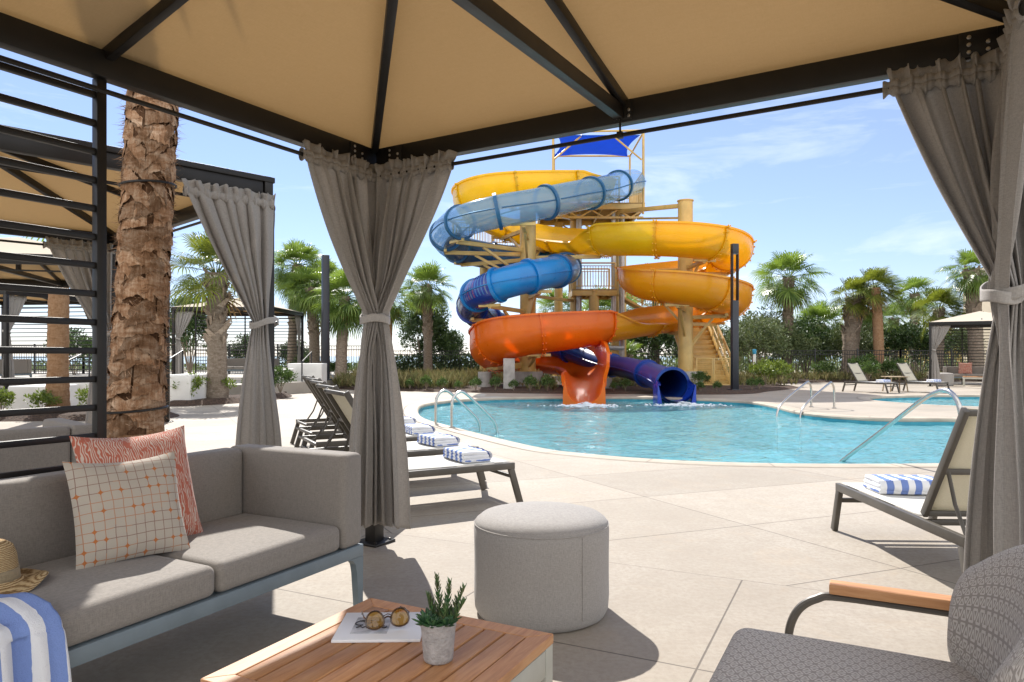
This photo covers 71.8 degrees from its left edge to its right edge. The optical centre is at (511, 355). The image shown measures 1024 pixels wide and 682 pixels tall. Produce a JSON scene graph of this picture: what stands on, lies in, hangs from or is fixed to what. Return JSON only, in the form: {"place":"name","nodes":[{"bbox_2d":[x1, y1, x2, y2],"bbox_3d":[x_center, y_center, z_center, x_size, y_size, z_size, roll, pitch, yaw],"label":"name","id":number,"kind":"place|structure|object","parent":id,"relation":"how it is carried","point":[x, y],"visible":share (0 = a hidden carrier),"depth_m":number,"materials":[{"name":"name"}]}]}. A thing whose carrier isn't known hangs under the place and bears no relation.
{"place":"outdoors","nodes":[
{"label":"outdoors","id":0,"kind":"place"},
{"bbox_2d":[0,372,338,403],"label":"terrace","id":1,"kind":"structure","parent":0,"point":[293,387],"depth_m":22.80,"materials":[{"name":"concrete"}]},
{"bbox_2d":[0,359,31,376],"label":"sofa","id":2,"kind":"object","parent":1,"relation":"on","point":[22,367],"visible":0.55,"depth_m":20.58,"materials":[{"name":"fabric"}]},
{"bbox_2d":[0,291,91,388],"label":"cabana","id":3,"kind":"object","parent":1,"relation":"on","point":[37,299],"visible":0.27,"depth_m":21.35,"materials":[{"name":"brown metal"}]},
{"bbox_2d":[2,295,26,377],"bbox_3d":[-12.839,-0.436,18.218,0.164,2.276,0.758,0,0,9],"label":"curtain","id":4,"kind":"object","parent":3,"relation":"hanging from","point":[16,304],"visible":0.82,"depth_m":18.15,"materials":[{"name":"fabric"}]},
{"bbox_2d":[43,326,91,374],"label":"bush","id":5,"kind":"object","parent":1,"relation":"on","point":[79,338],"visible":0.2,"depth_m":31.24,"materials":[{"name":"green plant"}]},
{"bbox_2d":[14,344,360,373],"bbox_3d":[-20.202,0.145,33.127,27.666,1.430,0.307,0,0,1],"label":"picket fence","id":6,"kind":"object","parent":1,"relation":"on","point":[83,363],"visible":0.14,"depth_m":32.99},
{"bbox_2d":[170,294,206,372],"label":"bush","id":7,"kind":"object","parent":1,"relation":"on","point":[186,338],"visible":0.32,"depth_m":31.57,"materials":[{"name":"green plant"}]},
{"bbox_2d":[172,298,303,373],"bbox_3d":[-9.965,-0.663,26.115,3.620,3.006,3.620,0,0,0],"label":"cabana","id":8,"kind":"object","parent":1,"relation":"on","point":[279,311],"visible":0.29,"depth_m":26.84,"materials":[{"name":"brown metal"}]},
{"bbox_2d":[175,311,193,373],"bbox_3d":[-11.372,-0.436,24.486,0.758,2.276,0.164,0,0,0],"label":"curtain","id":9,"kind":"object","parent":8,"relation":"hanging from","point":[182,321],"visible":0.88,"depth_m":24.46,"materials":[{"name":"fabric"}]},
{"bbox_2d":[227,358,278,370],"bbox_3d":[-10.150,0.464,26.975,2.300,0.752,0.750,0,0,0],"label":"sofa","id":10,"kind":"object","parent":1,"relation":"on","point":[235,364],"visible":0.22,"depth_m":27.22,"materials":[{"name":"fabric"}]},
{"bbox_2d":[274,238,330,367],"bbox_3d":[-9.453,-2.191,31.111,3.040,6.062,3.202,0,0,0],"label":"palm tree","id":11,"kind":"object","parent":1,"relation":"on","point":[296,251],"visible":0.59,"depth_m":30.81,"materials":[{"name":"green plant"}]},
{"bbox_2d":[274,265,338,362],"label":"palm tree","id":12,"kind":"object","parent":1,"relation":"on","point":[300,303],"visible":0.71,"depth_m":29.69,"materials":[{"name":"green plant"}]},
{"bbox_2d":[288,363,326,382],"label":"wall","id":13,"kind":"structure","parent":1,"relation":"on","point":[317,370],"depth_m":23.60,"materials":[{"name":"white paint"}]},
{"bbox_2d":[321,255,331,379],"bbox_3d":[-6.620,-1.357,25.100,0.360,4.445,0.300,0,0,-40],"label":"lamp post","id":14,"kind":"object","parent":1,"relation":"on","point":[325,308],"visible":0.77,"depth_m":25.03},
{"bbox_2d":[306,267,362,377],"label":"palm tree","id":15,"kind":"object","parent":1,"relation":"on","point":[345,313],"visible":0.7,"depth_m":27.11,"materials":[{"name":"green plant"}]},
{"bbox_2d":[0,356,841,367],"bbox_3d":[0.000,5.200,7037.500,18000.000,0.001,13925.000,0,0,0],"label":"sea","id":16,"kind":"structure","parent":0,"point":[333,358],"depth_m":1433.06,"materials":[{"name":"liquid"}]},
{"bbox_2d":[39,368,888,374],"bbox_3d":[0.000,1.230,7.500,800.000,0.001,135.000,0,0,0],"label":"ground","id":17,"kind":"structure","parent":0,"point":[544,374],"depth_m":55.88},
{"bbox_2d":[32,352,985,373],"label":"dune scrub","id":18,"kind":"object","parent":17,"relation":"on","point":[746,364],"visible":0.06,"depth_m":47.59,"materials":[{"name":"green plant"}]},
{"bbox_2d":[536,288,583,312],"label":"palm tree","id":19,"kind":"object","parent":17,"relation":"on","point":[547,303],"visible":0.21,"depth_m":42.74,"materials":[{"name":"green plant"}]},
{"bbox_2d":[394,349,766,375],"bbox_3d":[3.300,0.430,36.600,19.460,1.580,0.860,0,0,0],"label":"picket fence","id":20,"kind":"object","parent":17,"relation":"on","point":[468,354],"visible":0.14,"depth_m":36.75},
{"bbox_2d":[793,299,842,369],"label":"palm tree","id":21,"kind":"object","parent":17,"relation":"on","point":[819,309],"visible":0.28,"depth_m":42.56,"materials":[{"name":"green plant"}]},
{"bbox_2d":[772,349,986,378],"bbox_3d":[23.494,0.430,34.686,21.070,1.580,0.490,0,0,2],"label":"picket fence","id":22,"kind":"object","parent":17,"relation":"on","point":[900,354],"visible":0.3,"depth_m":34.69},
{"bbox_2d":[883,302,908,360],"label":"palm tree","id":23,"kind":"object","parent":17,"relation":"on","point":[892,322],"visible":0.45,"depth_m":46.38,"materials":[{"name":"green plant"}]},
{"bbox_2d":[888,276,940,371],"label":"palm tree","id":24,"kind":"object","parent":17,"relation":"on","point":[915,282],"visible":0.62,"depth_m":43.64,"materials":[{"name":"green plant"}]},
{"bbox_2d":[0,382,981,681],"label":"pool deck","id":25,"kind":"structure","parent":0,"point":[706,562],"depth_m":4.15,"materials":[{"name":"concrete"}]},
{"bbox_2d":[8,384,78,408],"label":"wall","id":26,"kind":"structure","parent":25,"relation":"on","point":[20,391],"depth_m":14.50,"materials":[{"name":"white paint"}]},
{"bbox_2d":[0,418,91,472],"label":"sofa","id":27,"kind":"object","parent":25,"relation":"on","point":[30,457],"visible":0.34,"depth_m":4.41,"materials":[{"name":"fabric"}]},
{"bbox_2d":[0,237,173,422],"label":"cabana","id":28,"kind":"object","parent":25,"relation":"on","point":[29,273],"visible":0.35,"depth_m":11.71,"materials":[{"name":"fabric"}]},
{"bbox_2d":[0,411,178,420],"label":"planting bed","id":29,"kind":"object","parent":25,"relation":"on","point":[77,416],"visible":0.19,"depth_m":13.13,"materials":[{"name":"brown soil"}]},
{"bbox_2d":[0,387,15,409],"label":"lime shrub","id":30,"kind":"object","parent":29,"relation":"on","point":[6,397],"visible":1,"depth_m":13.45,"materials":[{"name":"green plant"}]},
{"bbox_2d":[22,387,62,407],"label":"lime shrub","id":31,"kind":"object","parent":29,"relation":"on","point":[43,396],"visible":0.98,"depth_m":13.37,"materials":[{"name":"green plant"}]},
{"bbox_2d":[26,237,70,406],"bbox_3d":[-8.831,-1.506,13.895,2.547,5.311,2.334,0,0,40],"label":"palm tree","id":32,"kind":"object","parent":29,"relation":"on","point":[58,336],"visible":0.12,"depth_m":13.66,"materials":[{"name":"brown plant"}]},
{"bbox_2d":[0,124,274,379],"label":"cabana","id":33,"kind":"object","parent":25,"relation":"on","point":[27,181],"visible":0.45,"depth_m":6.14,"materials":[{"name":"fabric"}]},
{"bbox_2d":[43,236,114,423],"bbox_3d":[-4.474,-0.076,7.385,0.164,2.276,0.715,0,0,44],"label":"curtain","id":34,"kind":"object","parent":33,"relation":"hanging from","point":[77,277],"visible":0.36,"depth_m":7.39,"materials":[{"name":"fabric"}]},
{"bbox_2d":[181,178,281,445],"bbox_3d":[-1.995,-0.076,5.067,0.148,2.276,0.757,0,0,44],"label":"curtain","id":35,"kind":"object","parent":33,"relation":"hanging from","point":[237,223],"visible":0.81,"depth_m":5.14,"materials":[{"name":"fabric"}]},
{"bbox_2d":[107,88,185,437],"bbox_3d":[-1.916,-3.306,4.137,4.602,9.011,4.520,0,0,0],"label":"palm tree","id":36,"kind":"object","parent":25,"relation":"on","point":[137,388],"visible":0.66,"depth_m":4.00,"materials":[{"name":"brown plant"}]},
{"bbox_2d":[0,444,362,668],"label":"sofa","id":37,"kind":"object","parent":25,"relation":"on","point":[271,518],"visible":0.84,"depth_m":2.71,"materials":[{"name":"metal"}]},
{"bbox_2d":[0,539,48,593],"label":"hat","id":38,"kind":"object","parent":37,"relation":"on","point":[15,577],"visible":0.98,"depth_m":2.28,"materials":[{"name":"wicker"}]},
{"bbox_2d":[0,592,71,681],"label":"towel","id":39,"kind":"object","parent":37,"relation":"on","point":[33,644],"visible":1,"depth_m":1.99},
{"bbox_2d":[62,451,189,569],"bbox_3d":[-1.447,0.573,2.673,0.125,0.405,0.405,-26,-17,38],"label":"cushion","id":40,"kind":"object","parent":37,"relation":"on","point":[126,510],"visible":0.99,"depth_m":2.62,"materials":[{"name":"fabric"}]},
{"bbox_2d":[69,426,202,535],"bbox_3d":[-1.497,0.533,2.851,0.152,0.480,0.480,-19,-10,29],"label":"cushion","id":41,"kind":"object","parent":37,"relation":"on","point":[101,450],"visible":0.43,"depth_m":2.90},
{"bbox_2d":[170,373,206,400],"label":"wall","id":42,"kind":"structure","parent":25,"relation":"on","point":[183,391],"depth_m":17.30,"materials":[{"name":"white paint"}]},
{"bbox_2d":[170,392,291,405],"bbox_3d":[-7.312,1.138,19.165,1.610,0.116,5.042,0,0,19],"label":"planting bed","id":43,"kind":"object","parent":25,"relation":"on","point":[231,399],"visible":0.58,"depth_m":17.53,"materials":[{"name":"brown soil"}]},
{"bbox_2d":[170,231,278,397],"bbox_3d":[-7.750,-1.183,18.523,3.155,4.566,2.995,0,0,0],"label":"palm tree","id":44,"kind":"object","parent":43,"relation":"on","point":[217,297],"visible":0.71,"depth_m":18.22,"materials":[{"name":"green plant"}]},
{"bbox_2d":[274,365,297,392],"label":"shrub","id":45,"kind":"object","parent":43,"relation":"on","point":[286,375],"visible":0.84,"depth_m":20.46,"materials":[{"name":"green plant"}]},
{"bbox_2d":[290,374,414,447],"bbox_3d":[-2.157,0.727,9.714,1.606,0.951,0.682,0,0,-28],"label":"sun lounger","id":46,"kind":"object","parent":25,"relation":"on","point":[304,422],"visible":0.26,"depth_m":9.64,"materials":[{"name":"beige metal"}]},
{"bbox_2d":[294,377,418,447],"bbox_3d":[-1.805,0.727,8.691,1.606,0.951,0.682,0,0,-30],"label":"sun lounger","id":47,"kind":"object","parent":25,"relation":"on","point":[307,429],"visible":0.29,"depth_m":8.61,"materials":[{"name":"beige metal"}]},
{"bbox_2d":[301,379,444,455],"bbox_3d":[-1.471,0.727,7.702,1.606,0.951,0.682,0,0,-28],"label":"sun lounger","id":48,"kind":"object","parent":25,"relation":"on","point":[306,439],"visible":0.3,"depth_m":7.65,"materials":[{"name":"beige metal"}]},
{"bbox_2d":[405,423,434,434],"bbox_3d":[-1.045,0.814,7.910,0.264,0.092,0.433,0,0,-24],"label":"folded towel","id":49,"kind":"object","parent":48,"relation":"on","point":[417,429],"visible":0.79,"depth_m":7.74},
{"bbox_2d":[200,598,552,681],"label":"coffee table","id":50,"kind":"object","parent":25,"relation":"on","point":[486,651],"visible":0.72,"depth_m":1.88,"materials":[{"name":"brown wood"}]},
{"bbox_2d":[331,612,421,642],"bbox_3d":[-0.383,0.793,2.078,0.248,0.013,0.212,0,0,-1],"label":"magazine","id":51,"kind":"object","parent":50,"relation":"on","point":[352,628],"visible":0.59,"depth_m":2.02,"materials":[{"name":"white paper"}]},
{"bbox_2d":[361,606,409,629],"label":"sunglasses","id":52,"kind":"object","parent":51,"relation":"on","point":[398,617],"visible":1,"depth_m":2.04,"materials":[{"name":"brown"}]},
{"bbox_2d":[411,571,466,664],"bbox_3d":[-0.191,0.686,1.859,0.145,0.228,0.124,0,0,0],"label":"potted plant","id":53,"kind":"object","parent":50,"relation":"on","point":[438,627],"visible":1,"depth_m":1.84,"materials":[{"name":"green plant"}]},
{"bbox_2d":[308,383,485,479],"bbox_3d":[-1.113,0.727,6.668,1.606,0.951,0.682,0,0,-30],"label":"sun lounger","id":54,"kind":"object","parent":25,"relation":"on","point":[415,449],"visible":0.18,"depth_m":6.62,"materials":[{"name":"beige metal"}]},
{"bbox_2d":[417,433,459,446],"bbox_3d":[-0.721,0.814,6.901,0.264,0.092,0.433,0,0,-33],"label":"folded towel","id":55,"kind":"object","parent":54,"relation":"on","point":[437,439],"visible":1,"depth_m":6.77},
{"bbox_2d":[323,388,522,501],"bbox_3d":[-0.774,0.727,5.668,1.606,0.951,0.682,0,0,-29],"label":"sun lounger","id":56,"kind":"object","parent":25,"relation":"on","point":[341,402],"visible":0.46,"depth_m":5.63,"materials":[{"name":"fabric"}]},
{"bbox_2d":[443,445,491,462],"bbox_3d":[-0.375,0.814,5.891,0.264,0.092,0.433,0,0,-29],"label":"folded towel","id":57,"kind":"object","parent":56,"relation":"on","point":[467,454],"visible":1,"depth_m":5.75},
{"bbox_2d":[0,0,1008,547],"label":"cabana","id":58,"kind":"object","parent":25,"relation":"on","point":[380,82],"visible":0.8,"depth_m":3.19,"materials":[{"name":"brown metal"}]},
{"bbox_2d":[298,140,389,528],"bbox_3d":[-0.974,-0.076,4.230,0.164,2.276,0.714,0,0,31],"label":"curtain","id":59,"kind":"object","parent":58,"relation":"hanging from","point":[344,185],"visible":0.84,"depth_m":4.31,"materials":[{"name":"fabric"}]},
{"bbox_2d":[362,150,457,528],"bbox_3d":[-0.662,-0.076,4.312,0.757,2.276,0.148,0,0,31],"label":"curtain","id":60,"kind":"object","parent":58,"relation":"hanging from","point":[407,203],"visible":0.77,"depth_m":4.35,"materials":[{"name":"fabric"}]},
{"bbox_2d":[882,47,1023,571],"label":"curtain","id":61,"kind":"object","parent":58,"relation":"hanging from","point":[949,114],"visible":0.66,"depth_m":2.81,"materials":[{"name":"fabric"}]},
{"bbox_2d":[980,0,1023,557],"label":"curtain","id":62,"kind":"object","parent":58,"relation":"hanging from","point":[1006,191],"visible":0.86,"depth_m":2.63,"materials":[{"name":"fabric"}]},
{"bbox_2d":[474,501,608,633],"bbox_3d":[0.138,0.960,3.335,0.635,0.480,0.635,0,0,0],"label":"pouf","id":63,"kind":"object","parent":25,"relation":"on","point":[542,566],"visible":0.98,"depth_m":3.07,"materials":[{"name":"fabric"}]},
{"bbox_2d":[338,375,981,394],"bbox_3d":[9.720,1.163,32.142,44.160,0.066,20.484,0,0,0],"label":"planting bed","id":64,"kind":"object","parent":25,"relation":"on","point":[705,390],"visible":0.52,"depth_m":24.29,"materials":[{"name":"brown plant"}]},
{"bbox_2d":[389,287,418,337],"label":"palm tree","id":65,"kind":"object","parent":64,"relation":"on","point":[397,313],"visible":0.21,"depth_m":28.89,"materials":[{"name":"green plant"}]},
{"bbox_2d":[394,296,451,368],"bbox_3d":[-4.863,-1.123,39.397,3.157,4.661,3.459,0,0,-1],"label":"bush","id":66,"kind":"object","parent":64,"relation":"on","point":[413,326],"visible":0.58,"depth_m":38.75,"materials":[{"name":"green plant"}]},
{"bbox_2d":[398,260,457,371],"bbox_3d":[-4.333,-1.868,36.048,3.426,6.136,3.291,0,0,0],"label":"palm tree","id":67,"kind":"object","parent":64,"relation":"on","point":[426,298],"visible":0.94,"depth_m":35.79,"materials":[{"name":"green plant"}]},
{"bbox_2d":[409,325,468,363],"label":"bush","id":68,"kind":"object","parent":64,"relation":"on","point":[456,341],"visible":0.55,"depth_m":39.62,"materials":[{"name":"green plant"}]},
{"bbox_2d":[394,352,553,375],"bbox_3d":[-1.996,0.534,38.310,9.424,1.561,1.485,0,0,0],"label":"hedge","id":69,"kind":"object","parent":64,"relation":"on","point":[420,358],"visible":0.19,"depth_m":37.83,"materials":[{"name":"green plant"}]},
{"bbox_2d":[444,129,734,388],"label":"slide tower","id":70,"kind":"structure","parent":64,"relation":"on","point":[698,348],"depth_m":28.58,"materials":[{"name":"wood"}]},
{"bbox_2d":[429,169,695,407],"bbox_3d":[1.297,-3.242,25.150,8.786,9.383,10.657,0,0,0],"label":"tube water slide","id":71,"kind":"object","parent":70,"relation":"attached to","point":[502,283],"visible":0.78,"depth_m":24.28,"materials":[{"name":"plastic"}]},
{"bbox_2d":[451,170,756,408],"bbox_3d":[3.510,-2.954,24.817,11.741,8.808,10.988,0,0,0],"label":"open water slide","id":72,"kind":"object","parent":70,"relation":"attached to","point":[494,341],"visible":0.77,"depth_m":24.87,"materials":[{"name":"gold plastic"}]},
{"bbox_2d":[626,334,677,361],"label":"bush","id":73,"kind":"object","parent":64,"relation":"on","point":[646,342],"visible":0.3,"depth_m":37.75,"materials":[{"name":"green plant"}]},
{"bbox_2d":[330,366,978,389],"bbox_3d":[12.217,0.742,29.984,38.811,0.816,10.494,0,0,-13],"label":"ground cover","id":74,"kind":"object","parent":64,"relation":"on","point":[452,376],"visible":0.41,"depth_m":27.22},
{"bbox_2d":[728,243,741,389],"bbox_3d":[7.430,-1.292,23.600,0.360,4.895,0.300,0,0,-12],"label":"lamp post","id":75,"kind":"object","parent":64,"relation":"on","point":[734,340],"visible":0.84,"depth_m":23.53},
{"bbox_2d":[720,312,793,371],"bbox_3d":[11.510,-0.462,33.727,3.229,3.342,3.279,0,0,-19],"label":"bush","id":76,"kind":"object","parent":64,"relation":"on","point":[761,334],"visible":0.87,"depth_m":32.91,"materials":[{"name":"green plant"}]},
{"bbox_2d":[725,302,805,361],"bbox_3d":[13.520,-0.878,38.323,4.036,4.177,4.099,0,0,40],"label":"bush","id":77,"kind":"object","parent":64,"relation":"on","point":[771,315],"visible":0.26,"depth_m":38.01,"materials":[{"name":"green plant"}]},
{"bbox_2d":[750,361,782,384],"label":"lime shrub","id":78,"kind":"object","parent":64,"relation":"on","point":[766,368],"visible":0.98,"depth_m":27.54,"materials":[{"name":"green plant"}]},
{"bbox_2d":[763,359,794,384],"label":"lime shrub","id":79,"kind":"object","parent":64,"relation":"on","point":[779,364],"visible":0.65,"depth_m":27.78,"materials":[{"name":"green plant"}]},
{"bbox_2d":[749,248,833,375],"bbox_3d":[14.751,-2.249,37.876,4.466,6.898,4.175,0,0,0],"label":"palm tree","id":80,"kind":"object","parent":64,"relation":"on","point":[787,294],"visible":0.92,"depth_m":37.55,"materials":[{"name":"green plant"}]},
{"bbox_2d":[767,326,824,371],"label":"bush","id":81,"kind":"object","parent":64,"relation":"on","point":[803,345],"visible":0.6,"depth_m":37.27,"materials":[{"name":"green plant"}]},
{"bbox_2d":[771,312,840,375],"bbox_3d":[16.731,-0.623,40.127,4.117,3.666,4.016,0,0,-36],"label":"bush","id":82,"kind":"object","parent":64,"relation":"on","point":[811,325],"visible":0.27,"depth_m":39.55,"materials":[{"name":"green plant"}]},
{"bbox_2d":[824,318,888,358],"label":"bush","id":83,"kind":"object","parent":64,"relation":"on","point":[866,341],"visible":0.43,"depth_m":38.22,"materials":[{"name":"green plant"}]},
{"bbox_2d":[826,275,888,375],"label":"palm tree","id":84,"kind":"object","parent":64,"relation":"on","point":[852,316],"visible":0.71,"depth_m":36.59,"materials":[{"name":"green plant"}]},
{"bbox_2d":[846,265,908,373],"bbox_3d":[18.549,-1.681,35.795,3.243,5.762,2.926,0,0,0],"label":"palm tree","id":85,"kind":"object","parent":64,"relation":"on","point":[880,275],"visible":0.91,"depth_m":35.59,"materials":[{"name":"green plant"}]},
{"bbox_2d":[884,318,960,370],"bbox_3d":[22.504,-0.465,38.930,3.759,3.347,3.667,0,0,-43],"label":"bush","id":86,"kind":"object","parent":64,"relation":"on","point":[907,339],"visible":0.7,"depth_m":38.58,"materials":[{"name":"green plant"}]},
{"bbox_2d":[906,286,965,370],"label":"palm tree","id":87,"kind":"object","parent":64,"relation":"on","point":[943,295],"visible":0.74,"depth_m":35.83,"materials":[{"name":"green plant"}]},
{"bbox_2d":[925,328,985,364],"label":"bush","id":88,"kind":"object","parent":64,"relation":"on","point":[959,337],"visible":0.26,"depth_m":38.70,"materials":[{"name":"green plant"}]},
{"bbox_2d":[932,248,988,366],"bbox_3d":[22.525,-2.040,34.482,3.287,6.480,3.069,0,0,0],"label":"palm tree","id":89,"kind":"object","parent":64,"relation":"on","point":[971,282],"visible":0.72,"depth_m":34.22,"materials":[{"name":"green plant"}]},
{"bbox_2d":[403,396,956,467],"bbox_3d":[3.385,1.231,13.961,10.774,0.078,15.429,0,0,-33],"label":"pool coping","id":90,"kind":"object","parent":25,"relation":"on","point":[412,410],"visible":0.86,"depth_m":11.97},
{"bbox_2d":[433,389,497,437],"bbox_3d":[-0.735,1.338,12.324,1.144,1.525,0.639,0,0,-36],"label":"pool ladder","id":91,"kind":"object","parent":90,"relation":"attached to","point":[454,396],"visible":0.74,"depth_m":12.22,"materials":[{"name":"metal"}]},
{"bbox_2d":[776,381,835,453],"bbox_3d":[6.533,1.338,15.802,1.795,1.525,0.640,0,0,-40],"label":"pool ladder","id":92,"kind":"object","parent":90,"relation":"attached to","point":[808,401],"visible":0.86,"depth_m":15.63,"materials":[{"name":"metal"}]},
{"bbox_2d":[709,544,1023,681],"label":"armchair","id":93,"kind":"object","parent":25,"relation":"on","point":[981,608],"visible":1,"depth_m":1.73,"materials":[{"name":"fabric"}]},
{"bbox_2d":[842,363,899,393],"bbox_3d":[11.816,0.717,23.315,0.682,0.970,1.606,0,0,-32],"label":"sun lounger","id":94,"kind":"object","parent":25,"relation":"on","point":[857,373],"visible":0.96,"depth_m":23.60,"materials":[{"name":"fabric"}]},
{"bbox_2d":[836,388,961,463],"bbox_3d":[4.213,0.942,7.991,0.100,1.256,2.645,0,0,-3],"label":"handrail","id":95,"kind":"object","parent":25,"relation":"on","point":[950,392],"visible":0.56,"depth_m":7.58,"materials":[{"name":"metal"}]},
{"bbox_2d":[831,407,977,573],"bbox_3d":[2.515,0.727,4.075,0.682,0.951,1.606,0,0,2],"label":"sun lounger","id":96,"kind":"object","parent":25,"relation":"on","point":[947,494],"visible":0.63,"depth_m":3.73,"materials":[{"name":"fabric"}]},
{"bbox_2d":[863,474,933,494],"bbox_3d":[2.500,0.814,4.488,0.433,0.092,0.264,0,0,3],"label":"folded towel","id":97,"kind":"object","parent":96,"relation":"on","point":[900,484],"visible":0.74,"depth_m":4.38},
{"bbox_2d":[857,394,979,406],"bbox_3d":[13.977,1.231,18.794,8.883,0.078,6.628,0,0,0],"label":"pool coping","id":98,"kind":"object","parent":25,"relation":"on","point":[867,398],"visible":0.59,"depth_m":21.34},
{"bbox_2d":[891,363,949,390],"bbox_3d":[13.588,0.717,23.528,0.682,0.970,1.606,0,0,-30],"label":"sun lounger","id":99,"kind":"object","parent":25,"relation":"on","point":[905,369],"visible":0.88,"depth_m":23.84,"materials":[{"name":"fabric"}]},
{"bbox_2d":[929,311,992,385],"bbox_3d":[18.853,-0.303,28.487,3.620,3.006,3.620,0,0,31],"label":"cabana","id":100,"kind":"object","parent":25,"relation":"on","point":[980,319],"visible":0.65,"depth_m":28.09,"materials":[{"name":"fabric"}]},
{"bbox_2d":[928,325,950,378],"bbox_3d":[16.808,-0.076,27.815,0.758,2.276,0.164,0,0,31],"label":"curtain","id":101,"kind":"object","parent":100,"relation":"hanging from","point":[938,333],"visible":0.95,"depth_m":27.85,"materials":[{"name":"fabric"}]},
{"bbox_2d":[943,366,983,377],"bbox_3d":[19.326,0.824,29.497,2.300,0.752,0.750,0,0,31],"label":"sofa","id":102,"kind":"object","parent":25,"relation":"on","point":[976,371],"visible":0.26,"depth_m":29.70,"materials":[{"name":"fabric"}]},
{"bbox_2d":[0,48,981,355],"label":"sky","id":103,"kind":"structure","parent":0,"point":[847,184],"materials":[{"name":"blue"}]},
{"bbox_2d":[492,434,799,462],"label":"pool floor","id":104,"kind":"structure","parent":0,"point":[674,445],"depth_m":17.76,"materials":[{"name":"tile"}]},
{"bbox_2d":[421,406,950,463],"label":"pool wall","id":105,"kind":"structure","parent":104,"relation":"on","point":[737,413],"depth_m":19.29,"materials":[{"name":"tile"}]},
{"bbox_2d":[418,399,954,431],"bbox_3d":[3.385,1.360,13.961,10.122,0.200,14.776,0,0,-33],"label":"pool wall tile","id":106,"kind":"object","parent":105,"relation":"attached to","point":[872,423],"visible":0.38,"depth_m":17.24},
{"bbox_2d":[419,401,952,463],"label":"pool water","id":107,"kind":"structure","parent":0,"point":[615,415],"depth_m":12.45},
{"label":"pool floor","id":108,"kind":"structure","parent":0,"visible":0},
{"bbox_2d":[932,403,978,405],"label":"pool wall","id":109,"kind":"structure","parent":108,"relation":"on","point":[961,403],"depth_m":21.77,"materials":[{"name":"tile"}]},
{"bbox_2d":[871,397,979,403],"bbox_3d":[13.977,1.360,18.794,8.232,0.200,5.975,0,0,0],"label":"pool wall tile","id":110,"kind":"object","parent":109,"relation":"attached to","point":[931,398],"visible":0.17,"depth_m":21.66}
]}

